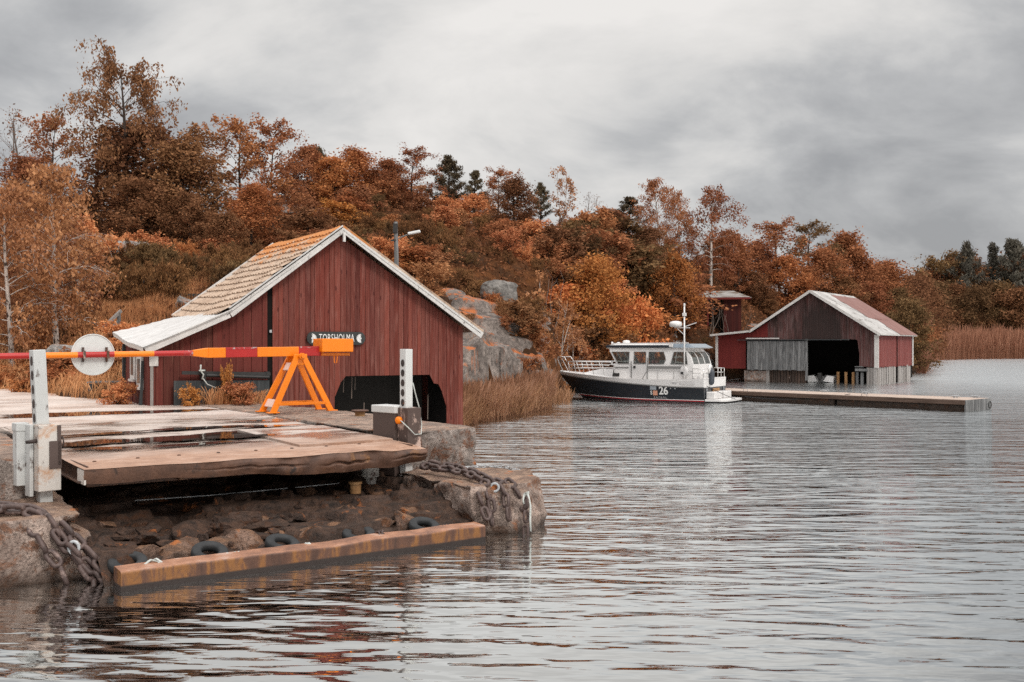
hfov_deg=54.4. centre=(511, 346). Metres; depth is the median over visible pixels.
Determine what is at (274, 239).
shrub
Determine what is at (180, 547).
rubble stone
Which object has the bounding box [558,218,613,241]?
shrub
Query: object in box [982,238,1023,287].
pine tree
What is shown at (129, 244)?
juniper bush
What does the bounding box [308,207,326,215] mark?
shrub
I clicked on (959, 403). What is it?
floating pier
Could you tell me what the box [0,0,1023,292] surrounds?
sky
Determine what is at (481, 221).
juniper bush
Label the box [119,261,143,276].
juniper bush
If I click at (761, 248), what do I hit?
leafy tree
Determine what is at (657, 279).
leafy tree
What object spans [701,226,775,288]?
leafy tree
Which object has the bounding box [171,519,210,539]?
rubble stone
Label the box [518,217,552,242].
shrub
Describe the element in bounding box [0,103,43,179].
bare tree
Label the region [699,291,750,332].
hillside shed
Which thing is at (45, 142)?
leafy tree
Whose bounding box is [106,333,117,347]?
shrub
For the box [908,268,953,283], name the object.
leafy tree
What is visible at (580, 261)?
shrub
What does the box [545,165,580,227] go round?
birch tree
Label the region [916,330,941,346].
shrub
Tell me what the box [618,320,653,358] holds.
shrub
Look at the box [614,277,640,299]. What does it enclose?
shrub
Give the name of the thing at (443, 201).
shrub
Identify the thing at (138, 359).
window
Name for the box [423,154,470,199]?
pine tree
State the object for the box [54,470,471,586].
rubble apron
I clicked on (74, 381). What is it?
grass
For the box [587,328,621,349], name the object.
shrub
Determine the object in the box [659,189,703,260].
birch tree
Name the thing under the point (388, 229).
juniper bush
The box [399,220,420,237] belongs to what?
juniper bush
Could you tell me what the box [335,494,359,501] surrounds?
rubble stone
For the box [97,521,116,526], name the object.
rubble stone
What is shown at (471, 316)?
juniper bush
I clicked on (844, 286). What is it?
leafy tree
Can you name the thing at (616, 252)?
shrub
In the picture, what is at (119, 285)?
juniper bush
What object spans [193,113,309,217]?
leafy tree
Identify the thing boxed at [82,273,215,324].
grass
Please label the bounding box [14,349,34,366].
shrub
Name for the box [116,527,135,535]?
rubble chip
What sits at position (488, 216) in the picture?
juniper bush
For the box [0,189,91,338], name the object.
birch tree
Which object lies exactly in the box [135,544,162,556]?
rubble stone
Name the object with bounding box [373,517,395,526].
rubble stone
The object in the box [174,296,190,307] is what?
rock slab
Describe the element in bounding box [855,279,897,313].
leafy tree
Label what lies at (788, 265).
leafy tree
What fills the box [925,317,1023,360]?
reeds
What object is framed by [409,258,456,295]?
shrub
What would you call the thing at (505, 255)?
juniper bush
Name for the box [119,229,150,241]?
shrub
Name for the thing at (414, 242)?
juniper bush
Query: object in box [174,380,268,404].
board panel
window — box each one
[128,357,135,381]
[136,357,143,389]
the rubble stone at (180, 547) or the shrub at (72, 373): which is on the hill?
the shrub at (72, 373)
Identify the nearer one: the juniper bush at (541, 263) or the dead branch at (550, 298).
the dead branch at (550, 298)
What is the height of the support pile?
0.620 m
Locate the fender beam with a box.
[114,522,485,591]
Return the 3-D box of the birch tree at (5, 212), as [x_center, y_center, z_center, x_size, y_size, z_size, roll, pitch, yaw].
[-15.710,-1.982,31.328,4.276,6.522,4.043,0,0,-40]
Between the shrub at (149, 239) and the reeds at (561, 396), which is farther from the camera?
the shrub at (149, 239)
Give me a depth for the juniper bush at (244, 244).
46.52 m
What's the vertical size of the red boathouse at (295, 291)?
5.199 m
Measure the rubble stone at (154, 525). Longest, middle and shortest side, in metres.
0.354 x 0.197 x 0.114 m
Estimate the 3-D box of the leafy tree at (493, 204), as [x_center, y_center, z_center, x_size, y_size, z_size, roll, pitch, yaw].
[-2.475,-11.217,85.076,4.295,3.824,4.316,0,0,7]
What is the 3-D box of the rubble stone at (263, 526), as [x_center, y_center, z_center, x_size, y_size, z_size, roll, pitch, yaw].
[-2.789,2.060,11.294,0.552,0.177,0.392,-3,8,8]
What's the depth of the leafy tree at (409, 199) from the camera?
78.32 m
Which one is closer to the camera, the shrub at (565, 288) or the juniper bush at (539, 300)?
the juniper bush at (539, 300)
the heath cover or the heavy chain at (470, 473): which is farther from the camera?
the heath cover
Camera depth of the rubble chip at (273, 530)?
10.98 m
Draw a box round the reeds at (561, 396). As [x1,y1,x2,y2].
[552,385,575,404]
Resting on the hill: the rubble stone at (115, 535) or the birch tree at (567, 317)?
the birch tree at (567, 317)
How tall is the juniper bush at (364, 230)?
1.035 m
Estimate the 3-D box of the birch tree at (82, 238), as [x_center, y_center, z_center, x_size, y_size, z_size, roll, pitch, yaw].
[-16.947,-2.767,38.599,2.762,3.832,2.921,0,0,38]
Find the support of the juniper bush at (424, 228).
on the hill
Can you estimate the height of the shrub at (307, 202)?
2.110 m
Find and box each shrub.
[0,360,18,373]
[0,367,26,388]
[3,362,49,378]
[6,379,29,391]
[13,375,30,391]
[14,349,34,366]
[21,359,78,390]
[46,346,69,368]
[64,213,124,270]
[64,366,92,384]
[89,317,139,350]
[95,375,137,404]
[100,357,121,380]
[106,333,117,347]
[117,231,135,241]
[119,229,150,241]
[141,230,173,247]
[153,238,178,249]
[174,382,202,405]
[200,234,238,246]
[218,379,257,405]
[220,360,233,403]
[255,228,307,247]
[265,204,352,239]
[273,228,301,241]
[285,192,320,213]
[288,223,326,231]
[291,216,338,229]
[308,197,369,225]
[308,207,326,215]
[309,227,332,233]
[310,202,322,211]
[330,184,388,213]
[331,189,373,218]
[358,177,401,209]
[367,233,413,266]
[373,236,413,270]
[375,213,400,225]
[384,243,442,276]
[388,191,409,209]
[402,247,431,274]
[405,194,436,211]
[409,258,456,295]
[413,243,462,273]
[422,203,461,230]
[430,191,468,214]
[453,208,472,226]
[454,192,496,218]
[458,273,478,287]
[474,219,528,245]
[488,226,534,257]
[491,298,557,334]
[495,218,511,223]
[499,314,515,331]
[504,221,528,239]
[514,245,540,265]
[514,312,551,341]
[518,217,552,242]
[518,354,544,372]
[524,221,594,262]
[526,234,577,266]
[529,334,562,364]
[535,332,553,352]
[536,281,587,318]
[540,255,571,284]
[547,261,588,285]
[549,256,612,285]
[555,327,581,351]
[557,277,620,292]
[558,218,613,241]
[558,226,620,262]
[558,312,642,368]
[564,211,620,235]
[565,205,625,239]
[568,283,639,336]
[570,345,599,371]
[574,290,635,355]
[574,332,601,351]
[577,225,655,278]
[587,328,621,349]
[591,212,666,242]
[597,320,615,341]
[600,255,624,288]
[603,238,644,280]
[606,278,627,293]
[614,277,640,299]
[616,291,669,362]
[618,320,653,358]
[619,299,687,352]
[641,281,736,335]
[673,271,718,312]
[911,322,945,334]
[913,341,940,363]
[914,327,942,348]
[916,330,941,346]
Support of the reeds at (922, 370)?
in the water
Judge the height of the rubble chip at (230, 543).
0.066 m
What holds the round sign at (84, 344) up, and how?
attached to the road barrier
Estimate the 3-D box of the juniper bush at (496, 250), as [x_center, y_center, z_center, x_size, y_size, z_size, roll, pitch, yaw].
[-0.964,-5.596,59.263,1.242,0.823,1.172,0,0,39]
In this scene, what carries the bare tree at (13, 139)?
on the hill
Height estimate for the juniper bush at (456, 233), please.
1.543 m
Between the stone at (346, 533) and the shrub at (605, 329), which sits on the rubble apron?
the stone at (346, 533)
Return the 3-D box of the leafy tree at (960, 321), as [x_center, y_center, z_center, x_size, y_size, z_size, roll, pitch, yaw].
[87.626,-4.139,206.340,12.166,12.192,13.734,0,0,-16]
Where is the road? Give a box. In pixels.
[0,388,110,403]
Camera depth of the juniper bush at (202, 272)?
44.12 m
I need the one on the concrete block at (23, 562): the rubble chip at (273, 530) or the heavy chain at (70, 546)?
the heavy chain at (70, 546)
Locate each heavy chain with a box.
[0,501,102,584]
[419,459,526,526]
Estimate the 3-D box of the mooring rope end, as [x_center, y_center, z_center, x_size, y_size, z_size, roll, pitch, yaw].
[0.181,2.055,12.158,0.115,0.556,0.199,0,0,0]
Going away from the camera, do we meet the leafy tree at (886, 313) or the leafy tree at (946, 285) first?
the leafy tree at (886, 313)
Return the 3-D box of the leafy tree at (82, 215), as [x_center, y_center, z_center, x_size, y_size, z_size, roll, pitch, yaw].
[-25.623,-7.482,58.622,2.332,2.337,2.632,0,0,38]
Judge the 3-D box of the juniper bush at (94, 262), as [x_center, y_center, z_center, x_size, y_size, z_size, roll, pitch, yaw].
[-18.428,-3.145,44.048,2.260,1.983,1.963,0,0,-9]
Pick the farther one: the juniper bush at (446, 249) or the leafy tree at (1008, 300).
the leafy tree at (1008, 300)
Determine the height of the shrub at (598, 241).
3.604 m
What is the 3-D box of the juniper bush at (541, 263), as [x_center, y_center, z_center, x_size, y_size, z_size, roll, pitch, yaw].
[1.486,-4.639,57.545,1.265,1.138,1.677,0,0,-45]
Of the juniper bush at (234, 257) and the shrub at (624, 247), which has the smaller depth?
the juniper bush at (234, 257)
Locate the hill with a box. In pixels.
[0,209,1017,403]
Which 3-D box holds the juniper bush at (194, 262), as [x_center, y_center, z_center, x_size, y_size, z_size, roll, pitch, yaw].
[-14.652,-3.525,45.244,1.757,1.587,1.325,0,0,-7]
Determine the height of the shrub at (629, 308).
3.560 m
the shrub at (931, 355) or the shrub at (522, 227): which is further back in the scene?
the shrub at (931, 355)
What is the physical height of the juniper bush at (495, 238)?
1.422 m
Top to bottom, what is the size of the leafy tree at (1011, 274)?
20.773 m
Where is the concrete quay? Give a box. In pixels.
[0,401,476,499]
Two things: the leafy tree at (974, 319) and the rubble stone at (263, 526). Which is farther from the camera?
the leafy tree at (974, 319)
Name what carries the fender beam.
in the water
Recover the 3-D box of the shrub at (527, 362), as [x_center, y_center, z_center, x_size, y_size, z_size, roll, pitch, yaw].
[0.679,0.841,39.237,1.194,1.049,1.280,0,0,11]
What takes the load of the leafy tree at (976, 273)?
on the hill
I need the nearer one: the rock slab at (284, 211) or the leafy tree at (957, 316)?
the rock slab at (284, 211)
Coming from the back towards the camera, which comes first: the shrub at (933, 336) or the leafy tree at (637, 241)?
the shrub at (933, 336)
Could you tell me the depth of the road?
22.83 m
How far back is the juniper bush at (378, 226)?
60.07 m
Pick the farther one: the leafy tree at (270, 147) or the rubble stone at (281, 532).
the leafy tree at (270, 147)
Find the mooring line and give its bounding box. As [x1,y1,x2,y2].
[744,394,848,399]
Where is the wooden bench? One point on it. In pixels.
(184, 295)
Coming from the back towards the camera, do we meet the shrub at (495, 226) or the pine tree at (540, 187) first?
the pine tree at (540, 187)
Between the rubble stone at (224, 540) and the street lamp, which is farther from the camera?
the street lamp
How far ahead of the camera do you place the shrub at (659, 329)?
61.09 m
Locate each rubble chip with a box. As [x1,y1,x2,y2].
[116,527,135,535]
[197,533,208,541]
[211,522,219,528]
[228,541,233,546]
[268,527,278,533]
[269,514,279,518]
[290,511,306,520]
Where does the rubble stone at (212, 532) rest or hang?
on the rubble apron
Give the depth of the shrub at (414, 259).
48.67 m
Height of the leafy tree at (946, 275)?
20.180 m
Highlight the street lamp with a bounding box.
[391,222,420,265]
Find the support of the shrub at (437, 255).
on the hill
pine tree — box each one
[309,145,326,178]
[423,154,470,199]
[462,170,487,212]
[527,182,553,220]
[616,196,653,233]
[946,239,987,297]
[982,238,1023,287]
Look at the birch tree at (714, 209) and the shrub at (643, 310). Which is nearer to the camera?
the shrub at (643, 310)
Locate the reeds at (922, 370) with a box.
[915,341,936,372]
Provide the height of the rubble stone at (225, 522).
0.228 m
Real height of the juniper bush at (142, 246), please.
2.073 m
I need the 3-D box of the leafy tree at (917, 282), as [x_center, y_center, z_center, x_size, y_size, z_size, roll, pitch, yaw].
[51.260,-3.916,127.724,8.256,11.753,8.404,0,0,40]
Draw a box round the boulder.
[480,280,517,301]
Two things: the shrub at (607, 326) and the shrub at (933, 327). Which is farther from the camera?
the shrub at (933, 327)
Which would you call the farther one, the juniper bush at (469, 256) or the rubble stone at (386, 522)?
the juniper bush at (469, 256)
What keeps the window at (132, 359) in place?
in the red boathouse at (295, 291)
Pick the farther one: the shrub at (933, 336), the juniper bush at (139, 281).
the shrub at (933, 336)
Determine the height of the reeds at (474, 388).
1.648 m
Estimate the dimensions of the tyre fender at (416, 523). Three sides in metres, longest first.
0.458 x 0.428 x 0.151 m
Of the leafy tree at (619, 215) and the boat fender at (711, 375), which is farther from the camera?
the leafy tree at (619, 215)
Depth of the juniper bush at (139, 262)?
44.74 m
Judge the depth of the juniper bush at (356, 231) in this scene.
57.11 m
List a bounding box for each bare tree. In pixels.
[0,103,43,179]
[0,110,34,179]
[575,191,596,211]
[591,194,601,212]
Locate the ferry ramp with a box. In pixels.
[2,415,427,486]
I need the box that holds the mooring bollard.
[351,409,368,415]
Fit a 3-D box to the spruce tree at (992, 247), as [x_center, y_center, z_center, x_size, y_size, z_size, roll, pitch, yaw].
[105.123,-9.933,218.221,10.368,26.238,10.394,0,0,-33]
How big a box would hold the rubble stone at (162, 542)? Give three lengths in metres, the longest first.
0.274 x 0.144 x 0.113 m
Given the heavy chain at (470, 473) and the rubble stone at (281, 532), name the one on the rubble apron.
the rubble stone at (281, 532)
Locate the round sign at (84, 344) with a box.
[71,334,114,374]
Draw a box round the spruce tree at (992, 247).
[978,241,1005,285]
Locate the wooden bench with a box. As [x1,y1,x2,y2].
[159,294,199,298]
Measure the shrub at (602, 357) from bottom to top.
3.576 m
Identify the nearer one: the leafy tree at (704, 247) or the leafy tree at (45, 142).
the leafy tree at (45, 142)
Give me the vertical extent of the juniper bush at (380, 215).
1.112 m
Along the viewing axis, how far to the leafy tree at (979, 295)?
204.22 m
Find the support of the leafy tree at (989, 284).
on the hill
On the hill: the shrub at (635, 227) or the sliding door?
the shrub at (635, 227)
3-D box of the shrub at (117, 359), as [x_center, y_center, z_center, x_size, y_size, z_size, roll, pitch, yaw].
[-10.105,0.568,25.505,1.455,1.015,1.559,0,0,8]
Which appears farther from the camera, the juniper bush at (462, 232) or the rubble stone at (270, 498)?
the juniper bush at (462, 232)
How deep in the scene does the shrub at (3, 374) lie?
28.10 m
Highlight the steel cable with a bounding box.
[135,483,338,500]
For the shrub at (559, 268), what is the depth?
58.58 m
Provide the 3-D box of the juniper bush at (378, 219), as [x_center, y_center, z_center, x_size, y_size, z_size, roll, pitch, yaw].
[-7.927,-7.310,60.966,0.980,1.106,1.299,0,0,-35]
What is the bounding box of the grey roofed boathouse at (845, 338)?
[710,290,916,383]
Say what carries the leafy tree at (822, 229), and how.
on the hill
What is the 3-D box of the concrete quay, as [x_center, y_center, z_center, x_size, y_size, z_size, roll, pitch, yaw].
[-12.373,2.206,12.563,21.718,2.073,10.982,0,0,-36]
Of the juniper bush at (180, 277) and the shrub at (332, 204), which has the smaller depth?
the juniper bush at (180, 277)
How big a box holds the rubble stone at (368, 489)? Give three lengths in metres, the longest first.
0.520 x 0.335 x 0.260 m
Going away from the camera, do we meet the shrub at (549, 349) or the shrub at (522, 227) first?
the shrub at (549, 349)
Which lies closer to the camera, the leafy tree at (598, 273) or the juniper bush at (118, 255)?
the juniper bush at (118, 255)
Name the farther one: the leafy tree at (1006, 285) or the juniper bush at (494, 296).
the leafy tree at (1006, 285)
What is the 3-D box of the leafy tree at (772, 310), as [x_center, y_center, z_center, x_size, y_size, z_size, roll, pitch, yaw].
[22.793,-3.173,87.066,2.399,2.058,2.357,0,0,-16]
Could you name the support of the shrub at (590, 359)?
on the hill
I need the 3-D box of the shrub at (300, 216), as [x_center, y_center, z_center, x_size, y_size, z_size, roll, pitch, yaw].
[-10.817,-6.404,54.557,4.676,2.554,4.306,0,0,14]
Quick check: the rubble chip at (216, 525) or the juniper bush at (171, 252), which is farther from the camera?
the juniper bush at (171, 252)
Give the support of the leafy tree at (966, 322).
on the hill
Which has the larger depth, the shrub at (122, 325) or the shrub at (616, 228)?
the shrub at (616, 228)
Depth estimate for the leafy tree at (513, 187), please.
69.19 m
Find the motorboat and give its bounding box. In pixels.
[808,373,836,382]
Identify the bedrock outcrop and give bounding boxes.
[439,288,556,390]
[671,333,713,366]
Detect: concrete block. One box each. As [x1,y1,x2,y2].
[0,491,96,589]
[397,465,546,533]
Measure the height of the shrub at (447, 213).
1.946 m
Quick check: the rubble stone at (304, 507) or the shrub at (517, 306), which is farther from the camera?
the shrub at (517, 306)
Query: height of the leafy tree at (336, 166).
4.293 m
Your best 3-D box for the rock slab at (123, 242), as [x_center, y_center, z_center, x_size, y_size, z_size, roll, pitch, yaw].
[-19.133,-4.687,48.035,3.446,0.865,1.940,3,7,-11]
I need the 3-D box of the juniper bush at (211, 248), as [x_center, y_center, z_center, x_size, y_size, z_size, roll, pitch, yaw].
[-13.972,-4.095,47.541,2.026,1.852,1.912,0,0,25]
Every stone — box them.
[94,527,137,540]
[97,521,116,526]
[103,542,119,546]
[105,509,118,520]
[130,531,161,544]
[135,526,148,534]
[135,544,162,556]
[143,522,161,532]
[154,533,169,545]
[156,539,173,546]
[159,536,198,559]
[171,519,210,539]
[202,536,242,554]
[206,525,216,536]
[213,515,244,533]
[219,490,259,496]
[226,511,261,524]
[226,529,263,549]
[241,518,290,532]
[253,489,280,494]
[255,532,270,539]
[263,496,278,499]
[263,530,284,540]
[284,518,293,522]
[293,505,310,509]
[297,485,317,495]
[299,526,321,537]
[327,521,340,525]
[330,490,347,496]
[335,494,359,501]
[342,527,384,538]
[362,484,384,494]
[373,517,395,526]
[393,510,414,530]
[399,507,417,512]
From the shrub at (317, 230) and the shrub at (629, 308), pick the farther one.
the shrub at (629, 308)
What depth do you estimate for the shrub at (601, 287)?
60.08 m
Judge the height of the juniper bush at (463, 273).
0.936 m
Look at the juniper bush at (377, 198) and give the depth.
67.75 m
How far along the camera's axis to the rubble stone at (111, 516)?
11.13 m
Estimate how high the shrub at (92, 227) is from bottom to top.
3.540 m
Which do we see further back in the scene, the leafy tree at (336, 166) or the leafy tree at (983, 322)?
the leafy tree at (983, 322)
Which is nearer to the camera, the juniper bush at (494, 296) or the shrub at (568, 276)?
the juniper bush at (494, 296)
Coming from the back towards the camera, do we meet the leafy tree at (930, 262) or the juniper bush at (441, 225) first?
the leafy tree at (930, 262)
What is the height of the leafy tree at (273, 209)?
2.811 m
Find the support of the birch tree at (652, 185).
on the hill
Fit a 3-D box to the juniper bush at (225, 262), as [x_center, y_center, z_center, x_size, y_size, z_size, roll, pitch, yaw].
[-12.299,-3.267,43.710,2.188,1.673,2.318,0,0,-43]
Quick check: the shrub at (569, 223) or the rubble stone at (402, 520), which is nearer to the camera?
the rubble stone at (402, 520)
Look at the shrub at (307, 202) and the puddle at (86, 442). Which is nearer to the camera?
the puddle at (86, 442)
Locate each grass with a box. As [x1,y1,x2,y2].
[0,302,156,403]
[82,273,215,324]
[199,386,267,404]
[466,298,561,387]
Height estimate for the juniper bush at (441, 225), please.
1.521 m
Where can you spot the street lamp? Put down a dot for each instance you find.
(395, 240)
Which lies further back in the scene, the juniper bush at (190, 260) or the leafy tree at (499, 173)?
the leafy tree at (499, 173)
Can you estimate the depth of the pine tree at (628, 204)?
85.58 m
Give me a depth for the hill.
56.86 m
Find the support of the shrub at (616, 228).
on the hill
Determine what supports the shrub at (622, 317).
on the hill
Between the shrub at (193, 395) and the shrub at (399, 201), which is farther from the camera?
the shrub at (399, 201)
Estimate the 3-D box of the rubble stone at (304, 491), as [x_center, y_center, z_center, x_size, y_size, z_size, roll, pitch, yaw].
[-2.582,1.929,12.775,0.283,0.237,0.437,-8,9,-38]
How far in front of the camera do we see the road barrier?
17.83 m
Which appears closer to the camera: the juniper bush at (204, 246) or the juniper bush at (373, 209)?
the juniper bush at (204, 246)
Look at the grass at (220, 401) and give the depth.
20.40 m
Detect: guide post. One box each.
[12,350,63,501]
[371,349,421,476]
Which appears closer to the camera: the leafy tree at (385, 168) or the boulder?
the boulder
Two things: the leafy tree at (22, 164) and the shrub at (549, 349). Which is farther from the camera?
the leafy tree at (22, 164)
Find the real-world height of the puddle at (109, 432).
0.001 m
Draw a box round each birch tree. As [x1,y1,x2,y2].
[0,162,125,352]
[0,183,89,365]
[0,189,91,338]
[1,200,121,329]
[49,35,187,232]
[56,226,112,314]
[403,184,433,210]
[520,269,586,389]
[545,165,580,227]
[553,312,597,371]
[629,177,687,252]
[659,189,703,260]
[673,184,750,285]
[716,272,739,285]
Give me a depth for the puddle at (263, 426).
14.96 m
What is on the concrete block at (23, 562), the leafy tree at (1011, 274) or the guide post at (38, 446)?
the guide post at (38, 446)
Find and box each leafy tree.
[0,111,94,211]
[0,150,73,229]
[43,110,215,238]
[68,200,98,231]
[92,175,195,241]
[112,132,234,240]
[145,121,254,237]
[151,187,215,246]
[187,208,252,249]
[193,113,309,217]
[207,179,295,245]
[232,112,319,228]
[258,195,289,229]
[275,141,339,205]
[304,155,369,206]
[326,143,402,201]
[353,156,418,205]
[386,142,449,207]
[403,188,419,207]
[468,166,523,214]
[471,193,500,213]
[483,174,542,224]
[558,249,651,360]
[568,221,604,250]
[607,209,630,237]
[620,241,679,297]
[623,236,663,288]
[632,224,668,266]
[641,248,708,334]
[641,263,672,300]
[652,252,694,297]
[696,238,723,269]
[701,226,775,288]
[716,253,763,292]
[737,239,785,286]
[741,269,781,306]
[746,216,818,298]
[758,298,780,316]
[759,252,820,309]
[775,243,867,295]
[780,218,854,280]
[782,282,819,305]
[811,226,892,308]
[823,275,873,300]
[825,252,894,302]
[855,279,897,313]
[859,258,921,309]
[877,285,927,325]
[881,265,936,325]
[884,310,907,321]
[887,296,943,370]
[902,271,951,344]
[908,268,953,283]
[912,254,981,305]
[916,272,958,360]
[918,266,957,285]
[929,280,979,326]
[931,248,964,279]
[932,278,967,313]
[935,300,971,330]
[938,318,958,329]
[941,249,996,288]
[944,311,964,329]
[945,279,984,314]
[954,314,979,331]
[955,282,1000,329]
[959,311,992,327]
[974,317,999,330]
[977,278,1022,328]
[979,278,1009,324]
[981,305,1012,328]
[986,285,1023,330]
[996,265,1022,288]
[997,261,1023,286]
[1003,308,1023,329]
[1009,312,1023,331]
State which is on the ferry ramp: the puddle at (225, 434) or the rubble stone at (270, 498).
the puddle at (225, 434)
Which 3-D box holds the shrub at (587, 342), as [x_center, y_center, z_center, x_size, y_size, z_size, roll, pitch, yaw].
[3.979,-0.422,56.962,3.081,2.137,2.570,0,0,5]
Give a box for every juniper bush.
[65,273,114,296]
[66,259,104,285]
[94,281,115,302]
[96,237,138,269]
[96,261,157,300]
[100,252,124,270]
[108,253,135,271]
[115,273,125,295]
[116,239,179,272]
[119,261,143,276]
[128,257,155,270]
[132,266,172,292]
[135,242,181,265]
[141,256,197,298]
[144,261,175,284]
[157,265,194,282]
[173,252,209,277]
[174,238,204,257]
[175,251,211,273]
[187,238,202,252]
[193,256,222,278]
[194,243,220,257]
[200,241,227,264]
[203,254,246,278]
[203,263,233,287]
[208,260,223,278]
[210,244,241,265]
[210,246,259,264]
[226,256,251,269]
[230,236,264,253]
[231,253,249,261]
[332,208,365,226]
[337,220,364,234]
[352,225,372,237]
[360,213,378,231]
[366,206,376,215]
[367,194,390,210]
[369,220,388,230]
[372,211,384,221]
[377,217,391,229]
[382,221,407,236]
[398,229,410,238]
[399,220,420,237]
[400,213,416,221]
[406,240,417,246]
[408,208,427,220]
[408,219,449,243]
[428,226,461,246]
[430,219,446,232]
[431,231,466,253]
[436,270,463,287]
[444,244,463,261]
[450,226,466,238]
[455,268,473,281]
[461,311,475,320]
[462,236,478,249]
[462,251,479,264]
[462,279,488,297]
[472,215,493,229]
[481,213,493,223]
[483,291,512,305]
[486,231,509,249]
[489,246,503,254]
[495,302,507,314]
[499,251,517,263]
[518,294,547,311]
[529,256,551,273]
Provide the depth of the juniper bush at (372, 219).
60.28 m
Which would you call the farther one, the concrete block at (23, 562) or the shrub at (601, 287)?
the shrub at (601, 287)
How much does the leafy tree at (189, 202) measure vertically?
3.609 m
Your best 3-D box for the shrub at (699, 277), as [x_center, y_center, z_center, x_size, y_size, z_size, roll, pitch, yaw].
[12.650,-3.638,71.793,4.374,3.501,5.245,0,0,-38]
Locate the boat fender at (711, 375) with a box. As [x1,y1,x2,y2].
[708,367,714,384]
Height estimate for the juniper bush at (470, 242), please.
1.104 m
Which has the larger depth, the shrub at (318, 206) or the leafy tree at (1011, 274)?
the leafy tree at (1011, 274)
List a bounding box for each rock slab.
[46,344,72,351]
[116,241,150,252]
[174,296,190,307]
[282,203,328,212]
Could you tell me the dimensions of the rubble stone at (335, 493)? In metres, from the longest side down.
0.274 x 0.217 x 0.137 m
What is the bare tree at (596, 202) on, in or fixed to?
on the hill
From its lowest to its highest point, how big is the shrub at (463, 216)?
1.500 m
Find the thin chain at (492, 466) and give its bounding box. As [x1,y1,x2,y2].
[456,465,519,469]
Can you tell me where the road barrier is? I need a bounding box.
[0,339,352,413]
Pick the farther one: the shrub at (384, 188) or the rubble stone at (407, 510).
the shrub at (384, 188)
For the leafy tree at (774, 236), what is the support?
on the hill
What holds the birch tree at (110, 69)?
on the hill
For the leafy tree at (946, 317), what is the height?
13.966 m
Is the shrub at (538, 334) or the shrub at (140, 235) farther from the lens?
the shrub at (140, 235)
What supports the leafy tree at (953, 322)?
on the hill
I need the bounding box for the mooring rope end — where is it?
[522,491,531,535]
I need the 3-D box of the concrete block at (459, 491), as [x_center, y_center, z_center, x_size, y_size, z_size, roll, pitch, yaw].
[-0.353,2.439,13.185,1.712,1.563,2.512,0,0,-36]
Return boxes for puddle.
[1,409,223,418]
[61,429,166,435]
[62,439,137,446]
[70,446,143,449]
[134,431,277,441]
[150,424,258,430]
[154,440,248,446]
[208,419,282,422]
[225,424,299,427]
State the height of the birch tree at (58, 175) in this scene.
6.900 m
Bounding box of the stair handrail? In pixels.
[94,310,121,336]
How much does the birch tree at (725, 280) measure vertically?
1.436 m
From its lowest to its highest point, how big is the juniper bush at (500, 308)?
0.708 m
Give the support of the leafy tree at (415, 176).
on the hill
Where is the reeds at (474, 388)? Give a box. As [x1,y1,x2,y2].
[463,367,561,425]
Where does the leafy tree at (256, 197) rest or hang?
on the hill
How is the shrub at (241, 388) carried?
on the concrete quay
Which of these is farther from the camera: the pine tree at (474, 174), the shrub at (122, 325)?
the pine tree at (474, 174)
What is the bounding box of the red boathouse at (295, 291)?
[112,225,483,424]
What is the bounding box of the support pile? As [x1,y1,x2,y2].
[361,468,378,484]
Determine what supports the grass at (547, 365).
on the hill
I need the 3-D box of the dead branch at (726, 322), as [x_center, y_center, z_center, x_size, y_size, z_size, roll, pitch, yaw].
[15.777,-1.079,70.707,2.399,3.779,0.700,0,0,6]
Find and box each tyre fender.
[107,551,162,573]
[191,541,238,555]
[265,533,310,547]
[409,517,448,529]
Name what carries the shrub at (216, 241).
on the hill
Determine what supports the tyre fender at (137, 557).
attached to the fender beam
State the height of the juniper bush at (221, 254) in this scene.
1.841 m
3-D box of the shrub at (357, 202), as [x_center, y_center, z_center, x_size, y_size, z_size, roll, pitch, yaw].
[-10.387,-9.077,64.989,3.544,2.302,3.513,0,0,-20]
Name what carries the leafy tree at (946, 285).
on the hill
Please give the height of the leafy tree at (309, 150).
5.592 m
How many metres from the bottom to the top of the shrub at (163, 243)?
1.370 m
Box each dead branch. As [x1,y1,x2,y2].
[545,273,563,328]
[707,304,722,341]
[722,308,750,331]
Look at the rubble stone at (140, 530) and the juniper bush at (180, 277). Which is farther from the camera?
the juniper bush at (180, 277)
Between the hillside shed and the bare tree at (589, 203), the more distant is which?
the bare tree at (589, 203)
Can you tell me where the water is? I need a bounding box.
[0,358,1023,681]
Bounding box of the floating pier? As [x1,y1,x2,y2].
[569,387,991,410]
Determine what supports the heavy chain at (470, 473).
hanging from the concrete block at (459, 491)
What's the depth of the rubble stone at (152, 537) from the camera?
10.43 m
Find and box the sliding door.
[747,341,804,370]
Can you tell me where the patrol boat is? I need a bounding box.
[557,303,741,402]
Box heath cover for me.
[0,204,781,363]
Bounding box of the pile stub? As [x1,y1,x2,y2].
[349,481,361,493]
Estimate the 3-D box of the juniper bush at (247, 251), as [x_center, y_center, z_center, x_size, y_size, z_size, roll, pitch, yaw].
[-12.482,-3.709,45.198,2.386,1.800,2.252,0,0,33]
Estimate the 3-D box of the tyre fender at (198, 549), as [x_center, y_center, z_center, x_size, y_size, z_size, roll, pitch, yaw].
[-3.052,2.113,10.201,0.430,0.151,0.457,0,23,-36]
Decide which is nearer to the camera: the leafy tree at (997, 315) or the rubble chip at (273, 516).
the rubble chip at (273, 516)
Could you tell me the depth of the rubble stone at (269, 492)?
12.79 m
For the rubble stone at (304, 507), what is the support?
on the rubble apron
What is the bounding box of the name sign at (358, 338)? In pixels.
[307,332,364,344]

